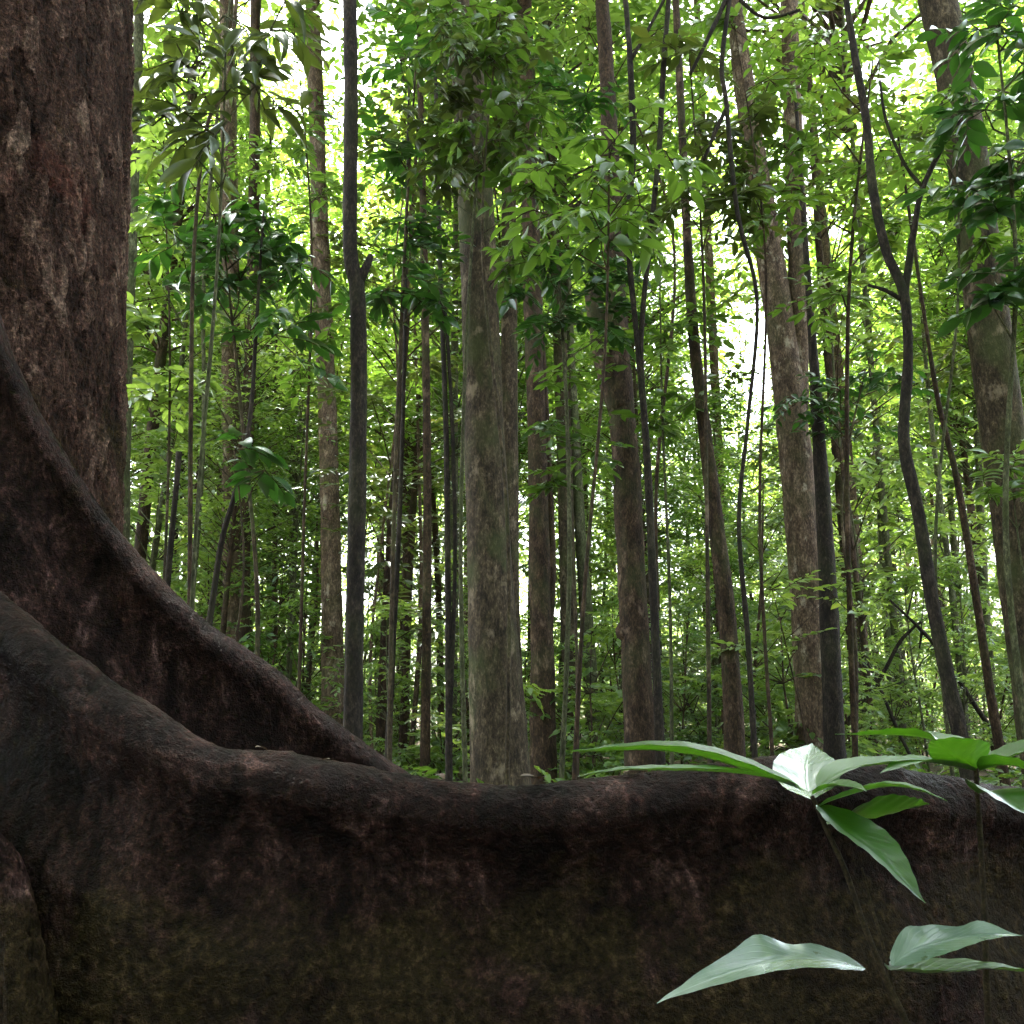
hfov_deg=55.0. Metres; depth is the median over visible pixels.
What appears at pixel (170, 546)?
dead sapling
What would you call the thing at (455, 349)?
understory tree
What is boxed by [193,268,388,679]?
understory tree
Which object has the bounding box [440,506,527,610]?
tall tree
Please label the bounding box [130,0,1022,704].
sky
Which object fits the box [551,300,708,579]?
understory tree
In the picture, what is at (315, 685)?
undergrowth shrub
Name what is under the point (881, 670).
undergrowth shrub
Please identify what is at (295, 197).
tree
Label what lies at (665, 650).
young tree
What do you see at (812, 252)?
understory tree
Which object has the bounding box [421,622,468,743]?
young tree
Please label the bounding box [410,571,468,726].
young tree
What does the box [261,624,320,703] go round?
undergrowth shrub
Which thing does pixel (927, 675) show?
young tree
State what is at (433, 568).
tall tree
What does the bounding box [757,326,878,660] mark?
tall tree
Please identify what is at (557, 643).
young tree
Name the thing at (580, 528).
forest tree
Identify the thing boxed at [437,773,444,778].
fallen leaf
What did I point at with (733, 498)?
understory tree
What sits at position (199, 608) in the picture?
young tree
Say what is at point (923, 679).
young tree
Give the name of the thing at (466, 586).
tall tree
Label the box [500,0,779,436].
understory tree
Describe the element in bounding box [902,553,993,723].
young tree
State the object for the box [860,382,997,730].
understory tree
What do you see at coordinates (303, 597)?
understory tree
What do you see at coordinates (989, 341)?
forest tree
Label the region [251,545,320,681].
young tree
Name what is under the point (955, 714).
forest tree
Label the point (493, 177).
sapling
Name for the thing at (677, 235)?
understory tree
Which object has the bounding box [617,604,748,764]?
undergrowth shrub
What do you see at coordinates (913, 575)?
young tree
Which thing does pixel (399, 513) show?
forest tree
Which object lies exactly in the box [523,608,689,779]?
undergrowth shrub
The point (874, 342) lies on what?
understory tree
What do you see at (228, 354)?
forest tree
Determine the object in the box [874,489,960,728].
tall tree
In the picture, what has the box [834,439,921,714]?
understory tree
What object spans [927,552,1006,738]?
young tree
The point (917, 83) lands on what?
understory tree
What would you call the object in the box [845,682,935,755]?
undergrowth shrub
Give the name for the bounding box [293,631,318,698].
young tree
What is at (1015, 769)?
undergrowth shrub
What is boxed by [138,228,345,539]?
understory tree
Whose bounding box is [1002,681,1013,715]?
undergrowth shrub
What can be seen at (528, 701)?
young tree
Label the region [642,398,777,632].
understory tree
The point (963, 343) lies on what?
understory tree
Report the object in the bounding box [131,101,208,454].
understory tree
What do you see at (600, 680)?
undergrowth shrub
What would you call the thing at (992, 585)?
young tree
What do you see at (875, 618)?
understory tree
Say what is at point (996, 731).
forest tree
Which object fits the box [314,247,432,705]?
tall tree
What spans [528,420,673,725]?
understory tree
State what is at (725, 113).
forest tree
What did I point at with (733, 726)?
forest tree
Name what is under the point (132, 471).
understory tree
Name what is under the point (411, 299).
sapling
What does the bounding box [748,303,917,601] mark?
understory tree
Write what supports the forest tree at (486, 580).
on the forest floor
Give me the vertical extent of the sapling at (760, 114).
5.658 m
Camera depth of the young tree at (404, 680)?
8.75 m
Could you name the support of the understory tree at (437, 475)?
on the forest floor
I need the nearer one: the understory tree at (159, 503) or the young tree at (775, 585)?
the understory tree at (159, 503)
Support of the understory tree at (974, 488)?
on the forest floor
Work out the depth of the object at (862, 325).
19.02 m
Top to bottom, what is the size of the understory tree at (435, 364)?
7.374 m
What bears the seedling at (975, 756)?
on the forest floor
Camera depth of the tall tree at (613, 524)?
37.44 m
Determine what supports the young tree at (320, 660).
on the forest floor
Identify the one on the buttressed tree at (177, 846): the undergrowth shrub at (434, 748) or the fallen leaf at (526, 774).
the fallen leaf at (526, 774)
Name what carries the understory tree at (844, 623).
on the forest floor
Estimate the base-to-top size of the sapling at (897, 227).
5.989 m
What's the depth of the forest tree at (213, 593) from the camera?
4.89 m
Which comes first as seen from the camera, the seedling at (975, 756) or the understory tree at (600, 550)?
the seedling at (975, 756)
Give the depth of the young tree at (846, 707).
8.35 m
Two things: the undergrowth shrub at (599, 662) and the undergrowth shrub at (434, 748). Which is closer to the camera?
the undergrowth shrub at (434, 748)
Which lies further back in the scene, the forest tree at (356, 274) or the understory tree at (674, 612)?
the understory tree at (674, 612)
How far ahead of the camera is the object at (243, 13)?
27.31 m
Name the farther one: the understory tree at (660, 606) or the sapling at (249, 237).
the understory tree at (660, 606)
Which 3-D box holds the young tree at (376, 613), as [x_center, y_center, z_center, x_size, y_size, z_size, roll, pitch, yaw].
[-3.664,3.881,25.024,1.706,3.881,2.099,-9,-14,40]
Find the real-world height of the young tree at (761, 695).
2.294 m
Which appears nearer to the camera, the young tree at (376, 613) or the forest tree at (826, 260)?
the forest tree at (826, 260)
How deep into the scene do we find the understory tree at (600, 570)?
13.93 m
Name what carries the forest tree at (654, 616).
on the forest floor
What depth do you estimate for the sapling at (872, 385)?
7.69 m
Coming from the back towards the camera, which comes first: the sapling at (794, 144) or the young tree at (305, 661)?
the young tree at (305, 661)
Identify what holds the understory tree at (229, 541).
on the forest floor
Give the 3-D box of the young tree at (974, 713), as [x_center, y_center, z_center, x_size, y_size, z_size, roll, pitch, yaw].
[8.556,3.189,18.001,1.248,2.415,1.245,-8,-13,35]
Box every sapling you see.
[126,121,222,579]
[131,0,338,608]
[131,176,349,656]
[164,451,181,586]
[211,425,295,640]
[235,1,367,690]
[332,0,474,761]
[358,0,561,782]
[397,0,588,784]
[486,23,654,778]
[489,97,722,779]
[519,352,634,779]
[523,0,848,612]
[567,230,744,764]
[627,26,796,762]
[678,6,874,755]
[705,567,877,744]
[737,350,952,731]
[743,20,963,756]
[874,84,1020,775]
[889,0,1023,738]
[968,439,1023,581]
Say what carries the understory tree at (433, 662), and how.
on the forest floor
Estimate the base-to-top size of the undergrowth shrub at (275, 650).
2.535 m
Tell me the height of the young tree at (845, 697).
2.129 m
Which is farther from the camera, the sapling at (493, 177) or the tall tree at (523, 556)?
the tall tree at (523, 556)
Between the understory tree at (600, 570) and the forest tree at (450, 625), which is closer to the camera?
the forest tree at (450, 625)
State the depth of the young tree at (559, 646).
9.91 m
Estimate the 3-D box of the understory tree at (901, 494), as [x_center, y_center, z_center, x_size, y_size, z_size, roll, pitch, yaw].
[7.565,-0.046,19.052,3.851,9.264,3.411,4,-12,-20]
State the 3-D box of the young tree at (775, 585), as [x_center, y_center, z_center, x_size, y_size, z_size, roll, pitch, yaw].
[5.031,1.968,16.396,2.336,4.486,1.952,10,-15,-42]
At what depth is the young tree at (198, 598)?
22.35 m
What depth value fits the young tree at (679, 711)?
16.06 m
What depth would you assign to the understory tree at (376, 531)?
21.90 m
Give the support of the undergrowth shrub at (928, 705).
on the forest floor
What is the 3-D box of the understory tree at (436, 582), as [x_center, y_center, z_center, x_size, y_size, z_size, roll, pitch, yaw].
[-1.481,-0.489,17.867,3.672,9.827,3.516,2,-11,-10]
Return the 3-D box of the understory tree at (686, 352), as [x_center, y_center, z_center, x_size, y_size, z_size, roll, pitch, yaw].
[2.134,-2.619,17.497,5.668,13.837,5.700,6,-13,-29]
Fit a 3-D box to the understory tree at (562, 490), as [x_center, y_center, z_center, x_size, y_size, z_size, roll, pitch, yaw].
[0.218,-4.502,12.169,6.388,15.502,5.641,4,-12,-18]
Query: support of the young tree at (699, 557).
on the forest floor
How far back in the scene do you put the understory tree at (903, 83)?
11.87 m
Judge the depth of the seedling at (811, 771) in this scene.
1.00 m
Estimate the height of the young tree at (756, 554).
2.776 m
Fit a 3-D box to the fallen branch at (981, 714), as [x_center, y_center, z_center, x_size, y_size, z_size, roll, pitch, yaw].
[4.413,1.696,9.213,2.043,2.021,0.674,4,-12,-22]
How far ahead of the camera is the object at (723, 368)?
20.53 m
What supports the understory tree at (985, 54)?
on the forest floor
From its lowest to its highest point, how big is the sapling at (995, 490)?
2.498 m
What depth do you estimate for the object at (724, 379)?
23.26 m
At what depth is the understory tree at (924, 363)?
12.11 m
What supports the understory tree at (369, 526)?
on the forest floor
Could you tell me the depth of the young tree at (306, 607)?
9.14 m
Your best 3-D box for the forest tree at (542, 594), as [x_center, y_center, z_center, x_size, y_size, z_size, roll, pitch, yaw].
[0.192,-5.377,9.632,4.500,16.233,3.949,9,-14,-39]
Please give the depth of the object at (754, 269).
23.58 m
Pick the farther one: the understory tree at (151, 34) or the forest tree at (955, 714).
the understory tree at (151, 34)
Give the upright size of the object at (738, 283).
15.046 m
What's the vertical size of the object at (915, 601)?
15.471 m
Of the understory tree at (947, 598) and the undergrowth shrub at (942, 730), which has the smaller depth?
the undergrowth shrub at (942, 730)
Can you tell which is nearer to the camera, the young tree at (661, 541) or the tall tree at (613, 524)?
the young tree at (661, 541)
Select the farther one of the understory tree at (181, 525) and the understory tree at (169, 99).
the understory tree at (181, 525)
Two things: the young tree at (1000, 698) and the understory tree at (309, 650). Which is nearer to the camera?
the young tree at (1000, 698)
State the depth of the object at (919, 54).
23.92 m
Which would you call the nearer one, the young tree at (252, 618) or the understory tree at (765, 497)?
the young tree at (252, 618)
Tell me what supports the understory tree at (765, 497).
on the forest floor
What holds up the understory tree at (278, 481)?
on the forest floor
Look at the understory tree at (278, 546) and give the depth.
14.39 m
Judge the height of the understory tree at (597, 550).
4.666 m
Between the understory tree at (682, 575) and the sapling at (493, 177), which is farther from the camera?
the understory tree at (682, 575)
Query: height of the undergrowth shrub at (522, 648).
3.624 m
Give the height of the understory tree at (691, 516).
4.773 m
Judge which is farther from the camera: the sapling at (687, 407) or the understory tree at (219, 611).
the understory tree at (219, 611)
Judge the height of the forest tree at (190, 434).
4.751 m
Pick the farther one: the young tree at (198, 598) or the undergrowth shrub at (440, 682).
the young tree at (198, 598)
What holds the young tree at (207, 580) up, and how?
on the forest floor
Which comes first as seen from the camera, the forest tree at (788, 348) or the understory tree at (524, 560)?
the forest tree at (788, 348)
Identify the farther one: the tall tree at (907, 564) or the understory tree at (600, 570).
the tall tree at (907, 564)
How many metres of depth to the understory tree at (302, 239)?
22.08 m
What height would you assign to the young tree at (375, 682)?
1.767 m
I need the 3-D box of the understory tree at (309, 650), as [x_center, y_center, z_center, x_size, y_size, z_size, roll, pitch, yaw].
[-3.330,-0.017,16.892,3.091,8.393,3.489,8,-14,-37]
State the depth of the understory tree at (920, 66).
17.67 m
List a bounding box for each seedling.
[566,741,1023,1023]
[837,728,1023,1023]
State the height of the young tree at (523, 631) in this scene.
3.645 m
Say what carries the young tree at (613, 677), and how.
on the forest floor
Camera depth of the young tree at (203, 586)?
17.24 m
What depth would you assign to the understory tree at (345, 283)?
16.48 m
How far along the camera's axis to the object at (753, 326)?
42.17 m
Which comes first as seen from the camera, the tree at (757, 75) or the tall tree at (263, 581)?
the tree at (757, 75)
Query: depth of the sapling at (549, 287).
6.80 m
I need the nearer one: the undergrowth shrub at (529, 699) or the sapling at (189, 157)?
the sapling at (189, 157)
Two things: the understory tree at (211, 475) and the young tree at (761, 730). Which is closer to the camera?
the young tree at (761, 730)
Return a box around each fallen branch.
[604,646,717,739]
[843,632,913,764]
[844,618,927,724]
[889,588,1016,757]
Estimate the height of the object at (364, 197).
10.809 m
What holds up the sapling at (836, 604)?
on the forest floor
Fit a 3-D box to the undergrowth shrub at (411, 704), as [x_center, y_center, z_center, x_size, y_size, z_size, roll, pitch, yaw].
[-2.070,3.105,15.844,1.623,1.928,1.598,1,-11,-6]
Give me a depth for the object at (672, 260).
35.08 m
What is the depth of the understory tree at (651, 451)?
19.83 m
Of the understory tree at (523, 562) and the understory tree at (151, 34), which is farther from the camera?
the understory tree at (523, 562)
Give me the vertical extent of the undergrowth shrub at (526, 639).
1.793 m
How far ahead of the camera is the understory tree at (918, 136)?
12.14 m
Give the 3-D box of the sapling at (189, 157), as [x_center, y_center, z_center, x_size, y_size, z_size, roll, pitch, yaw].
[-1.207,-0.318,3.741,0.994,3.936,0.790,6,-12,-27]
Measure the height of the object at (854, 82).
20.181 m
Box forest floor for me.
[373,707,1020,785]
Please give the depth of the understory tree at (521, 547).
23.52 m
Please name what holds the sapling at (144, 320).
on the forest floor
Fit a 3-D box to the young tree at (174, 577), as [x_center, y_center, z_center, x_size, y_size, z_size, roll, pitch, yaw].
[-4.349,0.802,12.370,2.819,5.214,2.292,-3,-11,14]
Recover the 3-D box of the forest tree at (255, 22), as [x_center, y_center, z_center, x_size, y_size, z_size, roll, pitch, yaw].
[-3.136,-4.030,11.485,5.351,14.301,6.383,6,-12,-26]
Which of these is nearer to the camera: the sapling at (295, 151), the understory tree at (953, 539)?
the sapling at (295, 151)
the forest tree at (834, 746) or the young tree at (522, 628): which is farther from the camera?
the young tree at (522, 628)
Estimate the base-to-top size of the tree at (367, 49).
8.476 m
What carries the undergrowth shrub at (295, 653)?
on the forest floor
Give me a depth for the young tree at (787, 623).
12.16 m
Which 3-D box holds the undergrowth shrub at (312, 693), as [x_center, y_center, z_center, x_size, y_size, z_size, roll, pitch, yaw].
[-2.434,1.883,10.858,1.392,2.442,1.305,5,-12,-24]
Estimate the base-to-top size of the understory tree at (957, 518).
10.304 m
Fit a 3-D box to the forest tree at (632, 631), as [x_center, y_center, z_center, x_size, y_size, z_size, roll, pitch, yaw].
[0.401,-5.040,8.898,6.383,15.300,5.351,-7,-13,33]
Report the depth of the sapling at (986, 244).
5.80 m
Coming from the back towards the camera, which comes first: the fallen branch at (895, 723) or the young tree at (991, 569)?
the young tree at (991, 569)
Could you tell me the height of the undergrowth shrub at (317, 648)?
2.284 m
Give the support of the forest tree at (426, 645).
on the forest floor
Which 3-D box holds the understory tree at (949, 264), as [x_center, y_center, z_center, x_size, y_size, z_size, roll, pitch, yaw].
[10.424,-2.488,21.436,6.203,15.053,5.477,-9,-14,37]
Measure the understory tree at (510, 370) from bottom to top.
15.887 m
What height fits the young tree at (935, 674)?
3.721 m
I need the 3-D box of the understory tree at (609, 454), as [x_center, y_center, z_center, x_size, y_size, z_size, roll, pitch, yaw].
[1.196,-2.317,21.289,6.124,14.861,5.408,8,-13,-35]
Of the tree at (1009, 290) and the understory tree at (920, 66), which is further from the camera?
the understory tree at (920, 66)
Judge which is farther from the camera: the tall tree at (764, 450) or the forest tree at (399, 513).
the tall tree at (764, 450)
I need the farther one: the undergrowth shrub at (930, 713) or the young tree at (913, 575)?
the undergrowth shrub at (930, 713)
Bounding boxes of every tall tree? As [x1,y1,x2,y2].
[130,296,217,555]
[138,101,302,618]
[250,343,313,629]
[284,365,371,698]
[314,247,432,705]
[365,422,443,583]
[384,502,463,725]
[436,216,525,688]
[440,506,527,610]
[458,366,611,597]
[584,378,670,684]
[742,391,779,580]
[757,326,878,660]
[849,232,983,662]
[861,434,955,722]
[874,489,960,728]
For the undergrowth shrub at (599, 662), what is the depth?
13.96 m
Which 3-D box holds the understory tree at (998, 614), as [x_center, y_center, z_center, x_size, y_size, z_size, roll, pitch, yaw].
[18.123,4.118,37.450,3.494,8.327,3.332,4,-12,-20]
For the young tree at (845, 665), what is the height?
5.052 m
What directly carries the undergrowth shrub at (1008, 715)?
on the forest floor
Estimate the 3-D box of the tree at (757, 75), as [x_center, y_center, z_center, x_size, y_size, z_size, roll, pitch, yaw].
[3.157,-1.224,11.383,2.232,8.559,2.515,9,-14,-40]
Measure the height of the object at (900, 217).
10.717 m
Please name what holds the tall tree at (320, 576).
on the forest floor
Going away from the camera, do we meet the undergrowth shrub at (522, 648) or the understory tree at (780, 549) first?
the understory tree at (780, 549)
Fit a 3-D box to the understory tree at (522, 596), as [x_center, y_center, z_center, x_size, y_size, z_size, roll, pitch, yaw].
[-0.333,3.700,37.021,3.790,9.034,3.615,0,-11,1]
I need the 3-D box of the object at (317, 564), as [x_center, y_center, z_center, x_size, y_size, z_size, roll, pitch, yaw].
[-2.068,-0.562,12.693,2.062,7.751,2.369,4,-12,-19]
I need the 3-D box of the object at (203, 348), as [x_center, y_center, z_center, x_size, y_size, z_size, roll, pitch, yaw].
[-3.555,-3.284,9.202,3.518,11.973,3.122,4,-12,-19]
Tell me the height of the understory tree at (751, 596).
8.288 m
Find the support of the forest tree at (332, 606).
on the forest floor
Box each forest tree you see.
[123,0,143,542]
[187,0,237,605]
[206,211,263,624]
[219,0,241,641]
[238,0,342,648]
[305,0,343,725]
[342,0,373,740]
[384,52,409,757]
[417,49,431,775]
[434,76,456,780]
[449,0,531,785]
[517,0,557,783]
[554,6,602,765]
[585,0,655,774]
[623,0,670,770]
[647,0,989,768]
[672,0,745,756]
[689,0,800,757]
[693,0,725,727]
[728,0,822,749]
[794,92,846,759]
[799,2,869,720]
[843,0,973,780]
[896,129,1010,785]
[917,0,1023,787]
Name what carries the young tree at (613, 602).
on the forest floor
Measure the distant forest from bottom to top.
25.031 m
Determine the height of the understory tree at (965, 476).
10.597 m
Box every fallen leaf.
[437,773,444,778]
[521,773,539,779]
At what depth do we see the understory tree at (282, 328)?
17.78 m
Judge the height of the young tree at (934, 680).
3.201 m
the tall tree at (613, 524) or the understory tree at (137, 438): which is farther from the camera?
the tall tree at (613, 524)
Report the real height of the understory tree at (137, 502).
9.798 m
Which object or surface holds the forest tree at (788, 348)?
on the forest floor
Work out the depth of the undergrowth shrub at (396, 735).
13.75 m
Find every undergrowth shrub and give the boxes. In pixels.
[130,538,177,575]
[222,551,320,681]
[250,572,344,700]
[253,596,320,708]
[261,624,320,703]
[262,611,321,686]
[311,647,395,729]
[363,644,418,745]
[363,645,444,761]
[384,692,528,780]
[413,608,468,760]
[466,619,526,676]
[522,638,562,746]
[522,655,556,739]
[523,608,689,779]
[555,587,692,758]
[581,639,618,739]
[605,657,676,764]
[612,630,702,736]
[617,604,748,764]
[664,703,684,739]
[665,640,775,762]
[667,614,745,759]
[678,596,895,757]
[696,633,793,747]
[784,655,888,745]
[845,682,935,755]
[869,629,907,727]
[871,647,943,763]
[912,699,944,732]
[915,692,942,722]
[972,655,1014,749]
[986,732,1021,787]
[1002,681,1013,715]
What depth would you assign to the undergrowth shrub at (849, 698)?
10.94 m
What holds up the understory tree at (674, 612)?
on the forest floor
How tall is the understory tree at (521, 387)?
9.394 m
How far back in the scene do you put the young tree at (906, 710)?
11.25 m
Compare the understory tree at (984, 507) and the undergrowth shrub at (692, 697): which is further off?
the understory tree at (984, 507)
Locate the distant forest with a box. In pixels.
[130,448,1006,714]
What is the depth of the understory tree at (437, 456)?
15.62 m
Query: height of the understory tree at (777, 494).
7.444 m
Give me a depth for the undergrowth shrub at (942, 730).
21.39 m
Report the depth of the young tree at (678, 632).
23.31 m
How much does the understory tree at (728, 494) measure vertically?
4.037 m
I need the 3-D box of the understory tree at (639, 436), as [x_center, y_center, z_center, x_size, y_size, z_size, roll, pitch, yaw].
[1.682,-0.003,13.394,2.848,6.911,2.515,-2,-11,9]
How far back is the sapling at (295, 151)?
8.05 m
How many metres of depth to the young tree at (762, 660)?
13.70 m
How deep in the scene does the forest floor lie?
13.43 m
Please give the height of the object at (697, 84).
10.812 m
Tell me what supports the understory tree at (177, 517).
on the forest floor
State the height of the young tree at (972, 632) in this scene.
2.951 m
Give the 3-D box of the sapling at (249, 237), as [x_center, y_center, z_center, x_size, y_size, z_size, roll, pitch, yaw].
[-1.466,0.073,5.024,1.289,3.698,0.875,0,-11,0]
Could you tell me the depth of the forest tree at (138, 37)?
7.47 m
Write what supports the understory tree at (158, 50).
on the forest floor
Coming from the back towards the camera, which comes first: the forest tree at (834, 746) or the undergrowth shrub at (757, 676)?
the undergrowth shrub at (757, 676)
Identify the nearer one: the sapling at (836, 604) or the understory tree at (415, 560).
the sapling at (836, 604)
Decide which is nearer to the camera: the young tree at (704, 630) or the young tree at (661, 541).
the young tree at (661, 541)
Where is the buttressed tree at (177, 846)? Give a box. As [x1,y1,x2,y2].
[0,0,1023,1023]
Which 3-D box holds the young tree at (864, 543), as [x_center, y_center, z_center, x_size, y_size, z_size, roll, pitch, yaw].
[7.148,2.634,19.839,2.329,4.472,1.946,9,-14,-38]
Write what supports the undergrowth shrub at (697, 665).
on the forest floor
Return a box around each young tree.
[130,391,265,627]
[133,524,207,607]
[172,540,263,631]
[177,582,245,644]
[178,550,212,619]
[200,526,313,680]
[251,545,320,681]
[260,580,344,717]
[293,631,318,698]
[313,628,367,688]
[342,563,433,745]
[343,588,396,693]
[343,595,443,774]
[343,621,415,760]
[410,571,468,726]
[411,545,530,782]
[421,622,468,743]
[457,590,528,747]
[468,599,528,673]
[520,609,556,680]
[521,563,593,729]
[522,640,561,737]
[526,632,620,779]
[553,629,583,705]
[567,583,674,752]
[580,616,618,719]
[593,608,687,761]
[595,523,696,740]
[611,551,699,731]
[659,544,713,736]
[659,559,712,754]
[660,576,703,709]
[669,537,791,762]
[673,473,842,755]
[690,537,792,753]
[738,611,792,739]
[741,588,794,755]
[741,600,791,748]
[742,509,847,714]
[770,633,794,725]
[771,581,885,756]
[775,546,873,712]
[838,580,901,757]
[839,528,924,729]
[840,624,885,718]
[842,638,891,745]
[856,560,982,774]
[866,555,951,741]
[872,620,949,753]
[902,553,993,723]
[906,629,937,717]
[907,580,981,730]
[911,634,951,706]
[921,552,1016,777]
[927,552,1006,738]
[957,571,1015,784]
[957,629,1005,732]
[961,578,1015,737]
[964,561,1012,720]
[965,638,1012,770]
[969,561,1012,701]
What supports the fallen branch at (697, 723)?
on the forest floor
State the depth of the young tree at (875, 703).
12.78 m
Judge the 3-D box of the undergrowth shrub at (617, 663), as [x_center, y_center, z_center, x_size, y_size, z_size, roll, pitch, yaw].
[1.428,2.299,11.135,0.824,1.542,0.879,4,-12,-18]
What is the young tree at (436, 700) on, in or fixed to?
on the forest floor
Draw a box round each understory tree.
[130,115,242,526]
[130,176,242,550]
[130,225,292,599]
[130,254,278,581]
[130,363,185,552]
[130,401,168,561]
[130,429,215,600]
[131,45,245,468]
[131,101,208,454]
[131,211,317,618]
[131,271,348,634]
[132,21,207,412]
[132,66,348,626]
[133,0,374,558]
[133,56,358,591]
[135,52,399,522]
[138,0,282,241]
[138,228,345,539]
[180,292,349,668]
[185,303,383,651]
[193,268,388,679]
[205,298,377,657]
[250,276,347,599]
[252,428,344,678]
[254,270,389,702]
[255,252,395,698]
[266,64,547,745]
[272,153,433,517]
[277,84,548,755]
[279,93,551,767]
[286,0,714,641]
[298,0,811,778]
[301,141,464,658]
[307,2,601,780]
[319,314,465,660]
[339,231,521,746]
[342,308,465,722]
[375,528,467,745]
[376,76,664,486]
[387,313,527,566]
[415,491,526,583]
[424,0,700,450]
[433,321,601,525]
[437,324,557,577]
[441,134,671,697]
[449,112,718,601]
[458,551,527,670]
[493,34,759,478]
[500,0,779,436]
[518,311,696,762]
[519,445,616,634]
[520,509,617,669]
[525,445,616,616]
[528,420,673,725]
[548,275,740,662]
[549,221,756,545]
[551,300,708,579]
[597,545,673,649]
[604,367,757,729]
[642,371,786,739]
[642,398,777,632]
[645,398,781,742]
[652,390,776,676]
[661,453,786,636]
[672,388,785,744]
[674,0,971,737]
[682,416,769,663]
[698,264,977,755]
[701,430,790,748]
[724,382,867,607]
[739,232,940,674]
[745,420,869,575]
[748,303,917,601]
[749,410,785,598]
[756,433,925,755]
[759,128,968,754]
[784,573,876,664]
[809,289,975,725]
[816,42,1023,771]
[830,15,1023,456]
[830,443,948,729]
[831,73,1023,710]
[831,126,983,737]
[831,252,1023,737]
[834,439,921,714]
[836,0,1023,381]
[839,293,988,565]
[843,0,1023,366]
[843,53,1023,739]
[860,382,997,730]
[865,1,1023,366]
[876,100,1022,462]
[903,492,973,727]
[919,254,1020,515]
[920,273,1018,559]
[947,537,1004,712]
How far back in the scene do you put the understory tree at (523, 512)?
21.58 m
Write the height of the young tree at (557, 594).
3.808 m
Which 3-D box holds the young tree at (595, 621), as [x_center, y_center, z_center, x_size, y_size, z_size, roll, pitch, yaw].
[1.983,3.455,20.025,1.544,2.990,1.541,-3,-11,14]
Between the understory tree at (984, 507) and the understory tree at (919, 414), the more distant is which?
the understory tree at (984, 507)
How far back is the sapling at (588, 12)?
8.88 m
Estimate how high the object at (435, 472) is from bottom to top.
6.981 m
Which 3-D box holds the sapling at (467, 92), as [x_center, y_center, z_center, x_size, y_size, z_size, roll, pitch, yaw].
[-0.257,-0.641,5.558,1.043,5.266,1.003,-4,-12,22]
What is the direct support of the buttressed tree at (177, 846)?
on the forest floor
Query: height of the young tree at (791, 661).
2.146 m
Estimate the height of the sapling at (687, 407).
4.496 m
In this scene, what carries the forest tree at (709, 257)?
on the forest floor
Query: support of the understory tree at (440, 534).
on the forest floor
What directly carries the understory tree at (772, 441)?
on the forest floor
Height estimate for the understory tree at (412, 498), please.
9.747 m
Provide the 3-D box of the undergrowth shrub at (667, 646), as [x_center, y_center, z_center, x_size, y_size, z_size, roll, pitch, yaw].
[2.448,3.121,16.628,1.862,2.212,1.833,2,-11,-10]
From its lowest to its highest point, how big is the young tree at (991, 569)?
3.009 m
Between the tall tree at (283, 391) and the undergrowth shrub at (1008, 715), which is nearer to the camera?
the undergrowth shrub at (1008, 715)
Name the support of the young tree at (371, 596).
on the forest floor
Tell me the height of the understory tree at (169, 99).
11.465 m
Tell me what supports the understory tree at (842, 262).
on the forest floor
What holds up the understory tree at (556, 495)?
on the forest floor
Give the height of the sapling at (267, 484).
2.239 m
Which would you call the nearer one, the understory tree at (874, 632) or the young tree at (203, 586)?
the young tree at (203, 586)
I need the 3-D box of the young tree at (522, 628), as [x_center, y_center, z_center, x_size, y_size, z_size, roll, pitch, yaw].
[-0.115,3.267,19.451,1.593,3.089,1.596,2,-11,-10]
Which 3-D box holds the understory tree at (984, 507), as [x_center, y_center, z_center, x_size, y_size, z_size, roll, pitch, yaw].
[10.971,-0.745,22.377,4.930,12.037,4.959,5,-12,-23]
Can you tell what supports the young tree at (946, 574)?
on the forest floor

